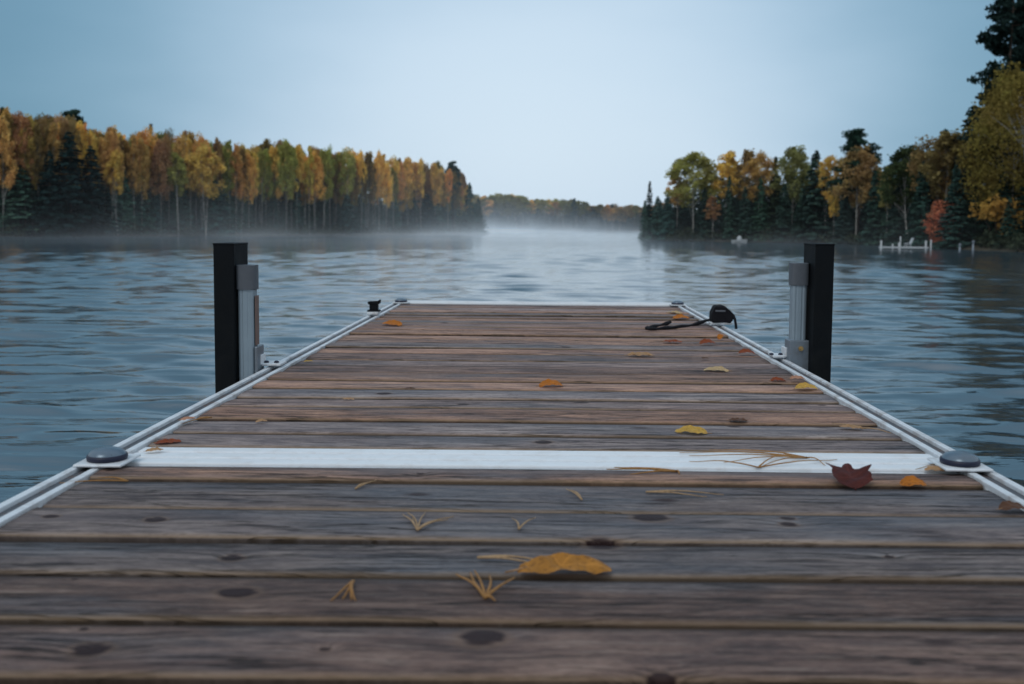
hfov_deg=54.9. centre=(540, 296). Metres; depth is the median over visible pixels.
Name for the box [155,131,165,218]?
birch tree
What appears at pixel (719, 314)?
strap pouch
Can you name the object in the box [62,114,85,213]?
birch tree
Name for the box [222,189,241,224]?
spruce tree
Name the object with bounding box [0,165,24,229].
spruce tree
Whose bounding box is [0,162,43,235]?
spruce tree
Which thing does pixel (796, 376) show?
fallen leaf
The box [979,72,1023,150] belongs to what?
birch tree
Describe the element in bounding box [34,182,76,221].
spruce tree
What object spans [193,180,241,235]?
spruce tree
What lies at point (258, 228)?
undergrowth
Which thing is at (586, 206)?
birch tree
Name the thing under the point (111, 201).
spruce tree
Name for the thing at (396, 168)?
birch tree
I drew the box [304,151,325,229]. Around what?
birch tree
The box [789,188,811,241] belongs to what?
spruce tree
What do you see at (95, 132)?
birch tree
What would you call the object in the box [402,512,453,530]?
pine needles
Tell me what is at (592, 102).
sky
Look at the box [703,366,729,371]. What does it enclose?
fallen leaf
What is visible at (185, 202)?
spruce tree
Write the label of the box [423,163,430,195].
birch tree
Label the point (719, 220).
spruce tree
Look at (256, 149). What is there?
birch tree
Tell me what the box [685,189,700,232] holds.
spruce tree
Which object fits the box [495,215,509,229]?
spruce tree
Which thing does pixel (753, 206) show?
spruce tree
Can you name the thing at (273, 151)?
birch tree
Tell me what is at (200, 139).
birch tree
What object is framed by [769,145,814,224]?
birch tree
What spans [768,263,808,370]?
support pipe
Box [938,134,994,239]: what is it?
spruce tree
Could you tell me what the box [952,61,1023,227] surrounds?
birch tree
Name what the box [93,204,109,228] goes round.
spruce tree
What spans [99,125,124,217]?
birch tree
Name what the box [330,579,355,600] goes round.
pine needles
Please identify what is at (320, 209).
spruce tree
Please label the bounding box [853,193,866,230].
spruce tree
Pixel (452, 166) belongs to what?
pine tree
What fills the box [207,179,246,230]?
spruce tree
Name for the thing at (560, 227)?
ground
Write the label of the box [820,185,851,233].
spruce tree
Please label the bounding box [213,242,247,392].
mooring post
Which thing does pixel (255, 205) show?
spruce tree
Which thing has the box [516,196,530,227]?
birch tree
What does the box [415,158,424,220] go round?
birch tree
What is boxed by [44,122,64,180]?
birch tree
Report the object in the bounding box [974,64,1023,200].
birch tree
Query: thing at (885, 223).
spruce tree
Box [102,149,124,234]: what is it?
birch tree
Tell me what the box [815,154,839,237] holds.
birch tree
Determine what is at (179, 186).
birch tree
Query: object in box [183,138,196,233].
birch tree
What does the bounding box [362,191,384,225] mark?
spruce tree
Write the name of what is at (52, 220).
spruce tree
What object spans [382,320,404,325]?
fallen leaf
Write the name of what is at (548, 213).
birch tree
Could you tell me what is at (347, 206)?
spruce tree
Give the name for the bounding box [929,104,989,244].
spruce tree
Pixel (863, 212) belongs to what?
spruce tree
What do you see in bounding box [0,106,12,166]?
birch tree
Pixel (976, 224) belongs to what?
spruce tree
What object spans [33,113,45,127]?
birch tree
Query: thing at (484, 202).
birch tree
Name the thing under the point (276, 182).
birch tree
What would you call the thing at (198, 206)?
spruce tree
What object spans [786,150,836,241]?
spruce tree
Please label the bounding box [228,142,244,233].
birch tree
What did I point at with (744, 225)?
spruce tree
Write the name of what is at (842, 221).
spruce tree
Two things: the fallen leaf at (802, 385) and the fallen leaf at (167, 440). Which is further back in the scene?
the fallen leaf at (802, 385)
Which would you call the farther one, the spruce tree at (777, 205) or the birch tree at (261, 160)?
the birch tree at (261, 160)
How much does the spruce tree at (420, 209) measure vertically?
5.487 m
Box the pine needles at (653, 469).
[607,467,679,474]
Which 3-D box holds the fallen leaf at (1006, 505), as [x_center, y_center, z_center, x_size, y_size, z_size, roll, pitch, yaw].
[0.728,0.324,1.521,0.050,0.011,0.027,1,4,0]
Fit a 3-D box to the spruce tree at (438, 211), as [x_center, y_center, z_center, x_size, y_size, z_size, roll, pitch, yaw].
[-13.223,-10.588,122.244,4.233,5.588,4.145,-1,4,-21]
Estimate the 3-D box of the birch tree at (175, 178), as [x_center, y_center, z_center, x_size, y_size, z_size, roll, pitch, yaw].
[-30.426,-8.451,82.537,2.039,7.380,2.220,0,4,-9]
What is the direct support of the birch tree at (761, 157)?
on the ground
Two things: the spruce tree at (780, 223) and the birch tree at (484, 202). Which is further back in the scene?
the birch tree at (484, 202)
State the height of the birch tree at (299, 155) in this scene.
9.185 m
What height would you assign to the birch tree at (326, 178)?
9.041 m
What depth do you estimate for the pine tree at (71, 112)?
83.42 m
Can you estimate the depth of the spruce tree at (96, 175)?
74.85 m
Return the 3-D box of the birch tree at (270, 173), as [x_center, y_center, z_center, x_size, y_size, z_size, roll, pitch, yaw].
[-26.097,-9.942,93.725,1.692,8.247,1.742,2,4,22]
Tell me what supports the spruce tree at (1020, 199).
on the ground
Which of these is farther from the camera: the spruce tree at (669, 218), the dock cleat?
the spruce tree at (669, 218)
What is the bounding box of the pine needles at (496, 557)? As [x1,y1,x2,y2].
[477,555,532,561]
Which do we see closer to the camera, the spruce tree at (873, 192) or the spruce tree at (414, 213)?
the spruce tree at (873, 192)
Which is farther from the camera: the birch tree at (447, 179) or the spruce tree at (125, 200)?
the birch tree at (447, 179)
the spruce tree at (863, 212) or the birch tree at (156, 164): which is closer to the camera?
the spruce tree at (863, 212)
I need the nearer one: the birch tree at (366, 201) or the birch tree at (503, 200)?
the birch tree at (366, 201)
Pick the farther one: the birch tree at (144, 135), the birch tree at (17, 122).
the birch tree at (144, 135)
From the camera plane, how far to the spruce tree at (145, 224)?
81.35 m
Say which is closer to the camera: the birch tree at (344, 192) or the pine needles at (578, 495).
the pine needles at (578, 495)
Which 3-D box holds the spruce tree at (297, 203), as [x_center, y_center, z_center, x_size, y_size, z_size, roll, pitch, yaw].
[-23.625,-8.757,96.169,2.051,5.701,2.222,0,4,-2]
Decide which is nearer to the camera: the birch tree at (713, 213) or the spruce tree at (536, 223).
the birch tree at (713, 213)
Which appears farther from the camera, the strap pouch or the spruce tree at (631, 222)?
the spruce tree at (631, 222)
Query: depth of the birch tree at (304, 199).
98.78 m
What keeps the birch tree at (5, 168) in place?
on the ground
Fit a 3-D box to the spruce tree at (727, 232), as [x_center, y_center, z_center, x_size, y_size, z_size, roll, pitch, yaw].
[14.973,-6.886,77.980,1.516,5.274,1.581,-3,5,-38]
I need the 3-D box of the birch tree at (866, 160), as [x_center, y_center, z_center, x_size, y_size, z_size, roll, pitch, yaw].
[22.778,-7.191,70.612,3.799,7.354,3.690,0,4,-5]
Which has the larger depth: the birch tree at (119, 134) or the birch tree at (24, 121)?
the birch tree at (119, 134)
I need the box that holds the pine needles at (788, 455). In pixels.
[679,449,823,465]
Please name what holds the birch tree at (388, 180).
on the ground
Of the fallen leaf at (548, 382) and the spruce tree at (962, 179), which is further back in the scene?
the spruce tree at (962, 179)
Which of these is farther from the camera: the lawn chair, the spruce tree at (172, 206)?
the spruce tree at (172, 206)
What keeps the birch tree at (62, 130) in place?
on the ground
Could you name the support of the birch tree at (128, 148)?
on the ground
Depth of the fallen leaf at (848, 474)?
1.67 m
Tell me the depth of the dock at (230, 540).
1.41 m
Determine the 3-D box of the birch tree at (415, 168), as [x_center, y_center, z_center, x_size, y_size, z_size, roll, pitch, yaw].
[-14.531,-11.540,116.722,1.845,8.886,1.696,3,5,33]
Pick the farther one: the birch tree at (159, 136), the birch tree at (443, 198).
the birch tree at (443, 198)
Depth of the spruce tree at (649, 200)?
83.68 m
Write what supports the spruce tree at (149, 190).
on the ground
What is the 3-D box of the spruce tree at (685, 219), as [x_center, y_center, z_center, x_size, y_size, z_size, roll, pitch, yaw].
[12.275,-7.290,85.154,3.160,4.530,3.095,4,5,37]
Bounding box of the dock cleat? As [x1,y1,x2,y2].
[367,299,380,314]
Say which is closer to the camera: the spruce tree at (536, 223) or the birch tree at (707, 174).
the birch tree at (707, 174)
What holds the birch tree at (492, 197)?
on the ground
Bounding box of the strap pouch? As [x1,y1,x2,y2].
[645,304,737,330]
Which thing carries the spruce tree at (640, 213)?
on the ground
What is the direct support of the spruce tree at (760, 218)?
on the ground
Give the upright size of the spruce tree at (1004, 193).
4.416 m
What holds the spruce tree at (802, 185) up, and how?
on the ground
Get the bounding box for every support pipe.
[236,264,286,380]
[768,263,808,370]
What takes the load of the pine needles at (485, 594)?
on the dock at (230, 540)
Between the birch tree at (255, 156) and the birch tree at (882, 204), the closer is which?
the birch tree at (882, 204)
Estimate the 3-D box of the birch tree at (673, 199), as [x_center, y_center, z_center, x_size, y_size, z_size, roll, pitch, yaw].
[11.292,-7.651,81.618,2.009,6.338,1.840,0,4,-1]
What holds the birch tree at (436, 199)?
on the ground
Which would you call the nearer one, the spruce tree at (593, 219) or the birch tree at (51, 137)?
the birch tree at (51, 137)
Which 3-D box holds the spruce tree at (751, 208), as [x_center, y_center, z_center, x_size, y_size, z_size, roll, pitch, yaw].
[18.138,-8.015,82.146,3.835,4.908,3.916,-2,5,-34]
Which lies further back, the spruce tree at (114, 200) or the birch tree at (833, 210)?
the spruce tree at (114, 200)
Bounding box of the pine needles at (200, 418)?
[183,416,211,423]
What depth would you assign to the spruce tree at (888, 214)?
66.69 m
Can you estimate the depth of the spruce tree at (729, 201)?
85.09 m
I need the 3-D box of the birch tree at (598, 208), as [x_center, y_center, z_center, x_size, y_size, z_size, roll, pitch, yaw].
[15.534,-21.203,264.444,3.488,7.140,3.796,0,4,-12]
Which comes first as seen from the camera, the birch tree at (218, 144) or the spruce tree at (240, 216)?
the birch tree at (218, 144)
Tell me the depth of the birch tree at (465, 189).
130.04 m
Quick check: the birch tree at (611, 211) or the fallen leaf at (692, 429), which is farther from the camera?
the birch tree at (611, 211)
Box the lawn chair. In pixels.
[904,238,913,246]
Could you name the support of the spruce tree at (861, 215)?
on the ground
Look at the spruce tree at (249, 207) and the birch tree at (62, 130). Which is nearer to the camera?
the birch tree at (62, 130)
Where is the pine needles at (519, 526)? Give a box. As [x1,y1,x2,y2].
[512,517,535,529]
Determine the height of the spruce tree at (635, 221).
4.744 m
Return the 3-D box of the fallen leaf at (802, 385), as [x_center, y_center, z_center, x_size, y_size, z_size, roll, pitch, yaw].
[0.711,0.242,2.643,0.070,0.017,0.036,1,4,0]
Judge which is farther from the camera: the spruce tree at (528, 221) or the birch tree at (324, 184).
the spruce tree at (528, 221)
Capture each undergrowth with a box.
[0,220,477,235]
[647,224,1023,251]
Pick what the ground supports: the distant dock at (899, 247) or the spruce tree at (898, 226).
the spruce tree at (898, 226)
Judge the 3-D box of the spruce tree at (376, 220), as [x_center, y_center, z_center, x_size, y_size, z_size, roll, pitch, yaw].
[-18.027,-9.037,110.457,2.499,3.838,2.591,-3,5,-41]
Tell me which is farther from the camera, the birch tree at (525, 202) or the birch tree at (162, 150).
the birch tree at (525, 202)
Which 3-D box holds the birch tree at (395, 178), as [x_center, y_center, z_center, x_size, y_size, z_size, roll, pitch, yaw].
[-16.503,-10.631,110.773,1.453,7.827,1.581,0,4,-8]
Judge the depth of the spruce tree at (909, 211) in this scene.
63.79 m
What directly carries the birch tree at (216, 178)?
on the ground
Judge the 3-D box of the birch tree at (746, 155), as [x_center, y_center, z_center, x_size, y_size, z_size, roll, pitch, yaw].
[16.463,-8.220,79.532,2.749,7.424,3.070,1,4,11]
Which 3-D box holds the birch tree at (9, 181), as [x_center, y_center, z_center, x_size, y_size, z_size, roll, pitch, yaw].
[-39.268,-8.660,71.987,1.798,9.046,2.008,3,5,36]
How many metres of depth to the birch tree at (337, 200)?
102.78 m
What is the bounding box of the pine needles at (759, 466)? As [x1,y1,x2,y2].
[689,455,836,467]
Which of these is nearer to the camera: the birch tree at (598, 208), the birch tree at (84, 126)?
the birch tree at (84, 126)
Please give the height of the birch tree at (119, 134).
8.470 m
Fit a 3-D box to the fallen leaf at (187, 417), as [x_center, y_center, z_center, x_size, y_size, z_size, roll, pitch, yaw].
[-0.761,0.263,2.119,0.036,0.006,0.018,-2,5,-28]
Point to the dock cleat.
(374, 309)
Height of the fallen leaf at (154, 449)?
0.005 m
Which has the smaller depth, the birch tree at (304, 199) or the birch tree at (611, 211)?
the birch tree at (304, 199)
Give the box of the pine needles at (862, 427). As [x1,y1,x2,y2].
[832,423,889,432]
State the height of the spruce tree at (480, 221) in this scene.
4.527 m
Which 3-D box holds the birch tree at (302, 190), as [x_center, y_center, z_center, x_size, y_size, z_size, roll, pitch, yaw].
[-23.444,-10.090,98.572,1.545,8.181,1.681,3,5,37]
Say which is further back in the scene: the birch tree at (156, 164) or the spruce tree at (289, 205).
the spruce tree at (289, 205)
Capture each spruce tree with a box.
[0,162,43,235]
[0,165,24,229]
[0,175,29,223]
[18,185,41,226]
[24,150,77,236]
[31,131,104,236]
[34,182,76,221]
[70,145,120,236]
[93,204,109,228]
[96,175,128,224]
[100,177,131,232]
[111,170,142,233]
[123,187,145,232]
[130,176,161,234]
[143,186,153,221]
[149,192,168,234]
[159,182,194,233]
[169,171,196,233]
[171,192,202,226]
[192,196,202,224]
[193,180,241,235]
[194,195,221,229]
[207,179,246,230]
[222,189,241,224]
[226,197,253,229]
[242,193,255,226]
[243,188,275,223]
[250,194,261,222]
[260,192,287,231]
[275,191,290,225]
[278,194,330,225]
[280,192,296,224]
[289,178,306,233]
[298,197,318,229]
[307,202,323,225]
[315,190,330,230]
[325,197,338,226]
[335,194,363,234]
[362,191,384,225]
[369,199,389,229]
[383,204,392,223]
[389,200,402,227]
[394,188,415,231]
[409,190,421,232]
[414,195,430,226]
[417,194,443,233]
[425,191,449,232]
[436,202,450,229]
[444,198,469,233]
[456,212,466,232]
[460,183,481,233]
[473,202,489,233]
[474,197,485,233]
[484,208,501,227]
[494,214,502,227]
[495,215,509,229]
[506,213,516,228]
[513,214,521,223]
[520,211,534,226]
[529,208,545,229]
[538,213,548,229]
[544,213,550,228]
[547,213,558,223]
[562,215,581,225]
[572,209,590,227]
[578,206,604,229]
[581,214,591,229]
[599,213,607,227]
[607,204,617,225]
[609,217,621,229]
[623,217,633,230]
[629,214,635,227]
[633,208,646,226]
[634,213,640,229]
[637,201,650,239]
[643,196,666,239]
[645,181,653,234]
[654,193,677,239]
[662,201,676,224]
[666,188,685,227]
[672,199,694,230]
[681,181,696,227]
[683,185,702,225]
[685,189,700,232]
[690,188,716,239]
[692,205,719,232]
[697,175,726,230]
[716,177,731,227]
[718,176,736,240]
[722,179,737,224]
[726,185,752,225]
[732,187,756,241]
[737,183,768,225]
[746,177,772,241]
[749,177,775,228]
[764,156,785,231]
[765,184,798,241]
[767,180,788,221]
[769,172,799,225]
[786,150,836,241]
[788,171,807,223]
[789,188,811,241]
[803,188,835,232]
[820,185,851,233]
[825,189,857,243]
[831,187,860,231]
[849,192,869,231]
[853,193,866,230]
[856,170,885,244]
[856,202,879,233]
[857,163,896,239]
[867,171,908,243]
[868,157,911,242]
[876,174,914,245]
[890,176,920,241]
[901,161,936,246]
[903,150,958,243]
[909,129,947,241]
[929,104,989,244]
[932,165,975,248]
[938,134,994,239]
[957,186,985,244]
[960,130,1015,222]
[975,166,1017,243]
[991,196,1023,248]
[1010,172,1023,232]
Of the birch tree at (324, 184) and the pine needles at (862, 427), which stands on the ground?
the birch tree at (324, 184)
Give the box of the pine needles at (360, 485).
[355,480,375,489]
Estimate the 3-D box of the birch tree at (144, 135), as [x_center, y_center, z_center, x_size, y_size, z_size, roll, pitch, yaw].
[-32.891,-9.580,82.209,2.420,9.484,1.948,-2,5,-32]
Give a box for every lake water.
[0,231,1023,502]
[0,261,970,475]
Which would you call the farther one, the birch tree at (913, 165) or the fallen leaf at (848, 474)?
the birch tree at (913, 165)
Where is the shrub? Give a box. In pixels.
[968,193,1023,242]
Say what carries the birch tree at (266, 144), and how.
on the ground
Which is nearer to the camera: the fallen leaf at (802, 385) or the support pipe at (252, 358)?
the fallen leaf at (802, 385)
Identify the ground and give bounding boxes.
[0,198,1023,251]
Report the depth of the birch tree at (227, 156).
88.04 m
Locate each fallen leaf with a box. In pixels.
[145,447,162,451]
[154,438,180,443]
[180,416,194,419]
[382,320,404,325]
[505,552,611,573]
[536,379,563,386]
[628,352,652,355]
[662,339,681,341]
[670,314,688,318]
[675,425,711,433]
[698,339,715,343]
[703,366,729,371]
[729,418,746,420]
[737,348,754,353]
[769,377,784,380]
[790,375,804,378]
[792,382,817,389]
[825,462,873,489]
[840,424,862,428]
[900,475,926,485]
[924,465,944,470]
[996,500,1023,509]
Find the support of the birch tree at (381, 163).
on the ground
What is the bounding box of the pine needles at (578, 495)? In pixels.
[567,489,582,499]
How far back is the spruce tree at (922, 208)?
58.28 m
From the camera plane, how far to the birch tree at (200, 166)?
84.73 m
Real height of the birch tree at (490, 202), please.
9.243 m
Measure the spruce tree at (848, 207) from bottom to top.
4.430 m
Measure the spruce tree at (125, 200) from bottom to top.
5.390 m
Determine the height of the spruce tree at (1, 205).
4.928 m
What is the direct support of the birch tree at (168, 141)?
on the ground
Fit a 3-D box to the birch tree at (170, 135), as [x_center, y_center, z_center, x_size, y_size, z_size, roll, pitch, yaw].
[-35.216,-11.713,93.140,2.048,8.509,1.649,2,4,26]
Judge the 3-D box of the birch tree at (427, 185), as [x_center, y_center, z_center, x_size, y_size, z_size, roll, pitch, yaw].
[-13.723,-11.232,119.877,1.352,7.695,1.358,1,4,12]
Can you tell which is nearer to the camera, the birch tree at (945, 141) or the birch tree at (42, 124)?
the birch tree at (945, 141)
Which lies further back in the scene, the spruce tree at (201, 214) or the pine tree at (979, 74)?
the spruce tree at (201, 214)
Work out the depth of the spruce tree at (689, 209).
86.23 m
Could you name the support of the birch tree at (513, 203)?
on the ground
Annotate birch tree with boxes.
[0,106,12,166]
[0,112,15,165]
[0,115,18,215]
[0,130,15,202]
[0,154,12,180]
[8,110,23,163]
[11,115,34,225]
[17,113,46,224]
[30,123,45,200]
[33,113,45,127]
[37,114,51,127]
[37,117,54,182]
[40,125,56,185]
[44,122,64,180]
[47,117,53,124]
[50,116,68,134]
[57,120,75,184]
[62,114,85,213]
[73,121,88,191]
[79,122,90,174]
[83,129,100,182]
[92,129,103,137]
[95,137,103,188]
[97,137,108,211]
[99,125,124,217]
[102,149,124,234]
[110,132,126,182]
[117,135,126,209]
[124,134,141,225]
[124,140,132,205]
[131,125,157,214]
[131,137,151,211]
[148,138,174,203]
[148,139,161,209]
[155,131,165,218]
[161,128,174,139]
[163,134,175,208]
[166,152,189,235]
[171,143,185,214]
[172,131,190,204]
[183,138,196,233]
[184,141,226,235]
[184,165,194,209]
[185,131,196,200]
[191,131,212,230]
[192,144,197,227]
[193,142,214,208]
[202,164,225,196]
[206,140,216,207]
[213,137,225,191]
[219,146,230,200]
[222,140,235,207]
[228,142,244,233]
[234,146,250,233]
[240,151,258,211]
[244,148,254,219]
[250,145,262,199]
[252,152,259,202]
[257,149,267,225]
[257,157,264,211]
[258,138,275,216]
[258,149,273,209]
[264,144,285,211]
[266,173,275,208]
[271,144,284,221]
[275,138,298,228]
[285,163,295,227]
[290,144,304,220]
[298,167,304,205]
[298,174,311,224]
[299,155,312,223]
[303,145,315,233]
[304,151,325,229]
[310,145,318,168]
[310,173,320,227]
[314,147,332,222]
[323,163,331,228]
[324,144,335,210]
[329,166,345,224]
[330,152,342,199]
[334,147,356,228]
[336,152,346,196]
[339,175,349,210]
[345,147,362,217]
[348,158,359,209]
[348,178,360,210]
[357,149,367,225]
[360,151,377,231]
[362,176,369,226]
[367,165,377,230]
[370,149,386,222]
[379,163,393,217]
[386,155,399,207]
[390,167,399,226]
[391,182,405,222]
[397,161,405,203]
[399,157,415,222]
[411,161,423,224]
[414,188,422,226]
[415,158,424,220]
[422,172,432,203]
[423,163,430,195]
[428,162,443,226]
[430,161,444,209]
[434,172,447,206]
[437,168,444,209]
[444,169,452,216]
[451,172,461,226]
[456,197,464,226]
[458,177,464,212]
[459,173,466,211]
[462,185,472,213]
[474,196,494,218]
[479,196,497,222]
[485,195,502,220]
[493,193,502,214]
[496,194,519,223]
[504,197,525,226]
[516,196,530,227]
[525,200,536,223]
[531,199,544,214]
[536,199,554,220]
[545,202,554,214]
[548,201,562,219]
[558,201,568,226]
[567,200,582,225]
[567,202,574,214]
[578,201,589,222]
[594,204,603,228]
[600,206,609,219]
[603,207,618,230]
[613,208,629,231]
[619,205,634,223]
[630,205,638,220]
[663,151,721,231]
[666,167,687,229]
[704,196,721,235]
[711,150,741,229]
[731,148,760,212]
[740,150,780,225]
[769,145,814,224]
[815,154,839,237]
[828,145,882,234]
[828,186,840,238]
[875,145,930,245]
[878,165,895,232]
[905,135,954,239]
[917,128,974,233]
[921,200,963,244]
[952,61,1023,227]
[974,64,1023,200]
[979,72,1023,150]
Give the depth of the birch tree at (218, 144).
87.63 m
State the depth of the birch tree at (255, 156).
91.86 m
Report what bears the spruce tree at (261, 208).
on the ground
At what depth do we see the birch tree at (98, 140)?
79.16 m
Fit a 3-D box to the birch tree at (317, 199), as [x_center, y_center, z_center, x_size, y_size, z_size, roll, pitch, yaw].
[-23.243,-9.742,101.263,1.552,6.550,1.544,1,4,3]
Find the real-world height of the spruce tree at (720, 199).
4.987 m
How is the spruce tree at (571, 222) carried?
on the ground
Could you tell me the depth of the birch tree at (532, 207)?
264.07 m
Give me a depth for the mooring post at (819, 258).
3.12 m
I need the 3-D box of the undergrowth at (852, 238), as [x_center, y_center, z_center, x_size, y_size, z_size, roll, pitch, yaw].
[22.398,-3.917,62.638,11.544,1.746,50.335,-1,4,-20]
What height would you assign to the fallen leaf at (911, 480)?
0.015 m
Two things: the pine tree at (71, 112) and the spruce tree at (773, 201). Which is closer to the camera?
the spruce tree at (773, 201)
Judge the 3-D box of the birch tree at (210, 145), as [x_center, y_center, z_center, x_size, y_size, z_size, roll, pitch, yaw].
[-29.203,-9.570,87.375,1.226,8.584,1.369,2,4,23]
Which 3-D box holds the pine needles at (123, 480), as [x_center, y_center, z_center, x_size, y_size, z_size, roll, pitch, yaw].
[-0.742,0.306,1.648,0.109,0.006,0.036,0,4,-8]
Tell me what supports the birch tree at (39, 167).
on the ground
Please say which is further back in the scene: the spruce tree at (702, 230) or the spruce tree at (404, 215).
the spruce tree at (404, 215)
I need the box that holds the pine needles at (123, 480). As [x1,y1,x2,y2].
[61,476,128,482]
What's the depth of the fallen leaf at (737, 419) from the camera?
2.21 m
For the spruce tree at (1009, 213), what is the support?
on the ground
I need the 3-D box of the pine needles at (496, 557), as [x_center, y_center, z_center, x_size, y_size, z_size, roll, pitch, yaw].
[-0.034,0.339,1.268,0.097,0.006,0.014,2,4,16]
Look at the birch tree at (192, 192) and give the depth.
87.19 m
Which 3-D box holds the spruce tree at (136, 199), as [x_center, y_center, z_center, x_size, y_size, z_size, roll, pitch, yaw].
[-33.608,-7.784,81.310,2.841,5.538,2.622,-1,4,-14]
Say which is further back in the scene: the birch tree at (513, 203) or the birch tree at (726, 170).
the birch tree at (513, 203)
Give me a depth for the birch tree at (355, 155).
106.76 m
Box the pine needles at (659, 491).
[646,490,723,496]
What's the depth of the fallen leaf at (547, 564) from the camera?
1.23 m
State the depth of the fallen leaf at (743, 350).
3.38 m
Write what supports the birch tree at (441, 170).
on the ground
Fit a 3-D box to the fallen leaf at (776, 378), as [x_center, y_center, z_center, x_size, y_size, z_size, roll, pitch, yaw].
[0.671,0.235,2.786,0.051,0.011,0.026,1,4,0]
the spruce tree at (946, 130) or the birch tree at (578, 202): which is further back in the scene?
the birch tree at (578, 202)
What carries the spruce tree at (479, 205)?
on the ground
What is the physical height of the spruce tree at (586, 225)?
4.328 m
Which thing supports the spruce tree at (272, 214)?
on the ground
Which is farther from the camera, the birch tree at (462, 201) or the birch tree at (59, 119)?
the birch tree at (462, 201)
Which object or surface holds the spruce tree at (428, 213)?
on the ground
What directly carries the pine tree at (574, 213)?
on the ground
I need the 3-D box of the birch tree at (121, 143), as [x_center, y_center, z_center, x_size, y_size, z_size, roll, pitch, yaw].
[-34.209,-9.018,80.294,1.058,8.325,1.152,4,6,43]
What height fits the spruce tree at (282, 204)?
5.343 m
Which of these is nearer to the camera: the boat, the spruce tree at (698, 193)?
the boat
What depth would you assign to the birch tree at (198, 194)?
86.10 m
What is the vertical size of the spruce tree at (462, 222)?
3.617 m
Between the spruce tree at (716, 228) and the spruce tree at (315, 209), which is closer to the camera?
the spruce tree at (716, 228)
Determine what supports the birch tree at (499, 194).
on the ground
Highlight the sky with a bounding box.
[0,0,1015,206]
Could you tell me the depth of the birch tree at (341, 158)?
102.15 m
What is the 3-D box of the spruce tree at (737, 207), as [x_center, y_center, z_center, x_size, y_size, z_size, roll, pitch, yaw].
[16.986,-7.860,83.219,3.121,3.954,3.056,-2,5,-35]
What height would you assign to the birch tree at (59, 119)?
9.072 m
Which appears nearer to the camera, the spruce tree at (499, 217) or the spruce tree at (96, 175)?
the spruce tree at (96, 175)
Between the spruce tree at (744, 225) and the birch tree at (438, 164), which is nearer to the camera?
the spruce tree at (744, 225)
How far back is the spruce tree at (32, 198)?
75.28 m
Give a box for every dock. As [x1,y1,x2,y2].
[0,298,1023,683]
[879,236,931,249]
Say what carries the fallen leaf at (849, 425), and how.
on the dock at (230, 540)
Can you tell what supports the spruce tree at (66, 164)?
on the ground
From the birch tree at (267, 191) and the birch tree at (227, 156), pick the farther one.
the birch tree at (267, 191)
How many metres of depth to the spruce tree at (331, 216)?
103.95 m
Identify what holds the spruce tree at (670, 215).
on the ground
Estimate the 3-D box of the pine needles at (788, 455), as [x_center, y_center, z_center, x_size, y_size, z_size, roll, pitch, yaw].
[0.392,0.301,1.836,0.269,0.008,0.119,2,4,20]
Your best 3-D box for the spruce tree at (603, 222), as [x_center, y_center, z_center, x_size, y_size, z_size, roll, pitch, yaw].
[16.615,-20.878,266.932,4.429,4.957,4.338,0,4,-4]
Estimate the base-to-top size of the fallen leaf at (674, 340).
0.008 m
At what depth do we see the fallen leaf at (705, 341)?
3.67 m
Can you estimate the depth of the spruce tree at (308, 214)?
99.32 m
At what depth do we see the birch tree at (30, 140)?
73.51 m
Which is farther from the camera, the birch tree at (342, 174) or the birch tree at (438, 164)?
the birch tree at (438, 164)
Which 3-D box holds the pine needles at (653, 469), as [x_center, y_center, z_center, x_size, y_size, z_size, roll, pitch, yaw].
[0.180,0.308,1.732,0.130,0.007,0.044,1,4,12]
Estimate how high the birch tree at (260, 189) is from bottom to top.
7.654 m
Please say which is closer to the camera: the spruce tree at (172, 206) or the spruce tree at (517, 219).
the spruce tree at (172, 206)
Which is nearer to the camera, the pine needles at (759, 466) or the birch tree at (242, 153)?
the pine needles at (759, 466)
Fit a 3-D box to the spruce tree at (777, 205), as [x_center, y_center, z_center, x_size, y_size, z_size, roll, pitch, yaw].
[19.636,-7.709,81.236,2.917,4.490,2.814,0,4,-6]
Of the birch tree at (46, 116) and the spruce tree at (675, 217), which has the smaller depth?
the birch tree at (46, 116)
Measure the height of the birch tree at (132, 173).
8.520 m
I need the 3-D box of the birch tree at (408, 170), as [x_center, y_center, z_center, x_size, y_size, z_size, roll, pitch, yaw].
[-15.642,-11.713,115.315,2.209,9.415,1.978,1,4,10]
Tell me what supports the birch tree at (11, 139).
on the ground
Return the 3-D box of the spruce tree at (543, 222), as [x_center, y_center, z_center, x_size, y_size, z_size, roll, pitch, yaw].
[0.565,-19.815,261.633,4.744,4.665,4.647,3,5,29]
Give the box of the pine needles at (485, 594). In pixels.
[455,570,514,600]
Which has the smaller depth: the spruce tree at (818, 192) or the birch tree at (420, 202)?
the spruce tree at (818, 192)
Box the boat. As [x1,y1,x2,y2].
[731,236,746,242]
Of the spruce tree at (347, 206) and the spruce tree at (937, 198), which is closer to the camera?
the spruce tree at (937, 198)
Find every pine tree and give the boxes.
[60,109,94,131]
[445,161,462,226]
[570,198,577,229]
[821,128,882,233]
[940,0,1023,195]
[974,0,1023,159]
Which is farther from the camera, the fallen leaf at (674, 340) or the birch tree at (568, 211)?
the birch tree at (568, 211)
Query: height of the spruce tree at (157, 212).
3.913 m
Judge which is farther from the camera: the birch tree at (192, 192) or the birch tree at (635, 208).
the birch tree at (635, 208)
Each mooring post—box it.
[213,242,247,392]
[804,243,834,382]
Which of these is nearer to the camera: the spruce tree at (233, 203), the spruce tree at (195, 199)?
the spruce tree at (195, 199)
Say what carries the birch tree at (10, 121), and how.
on the ground
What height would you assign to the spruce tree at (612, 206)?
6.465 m
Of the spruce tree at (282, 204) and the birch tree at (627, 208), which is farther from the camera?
the birch tree at (627, 208)
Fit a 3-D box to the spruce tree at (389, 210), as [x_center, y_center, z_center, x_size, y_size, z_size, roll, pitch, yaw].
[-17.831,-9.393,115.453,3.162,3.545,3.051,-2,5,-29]

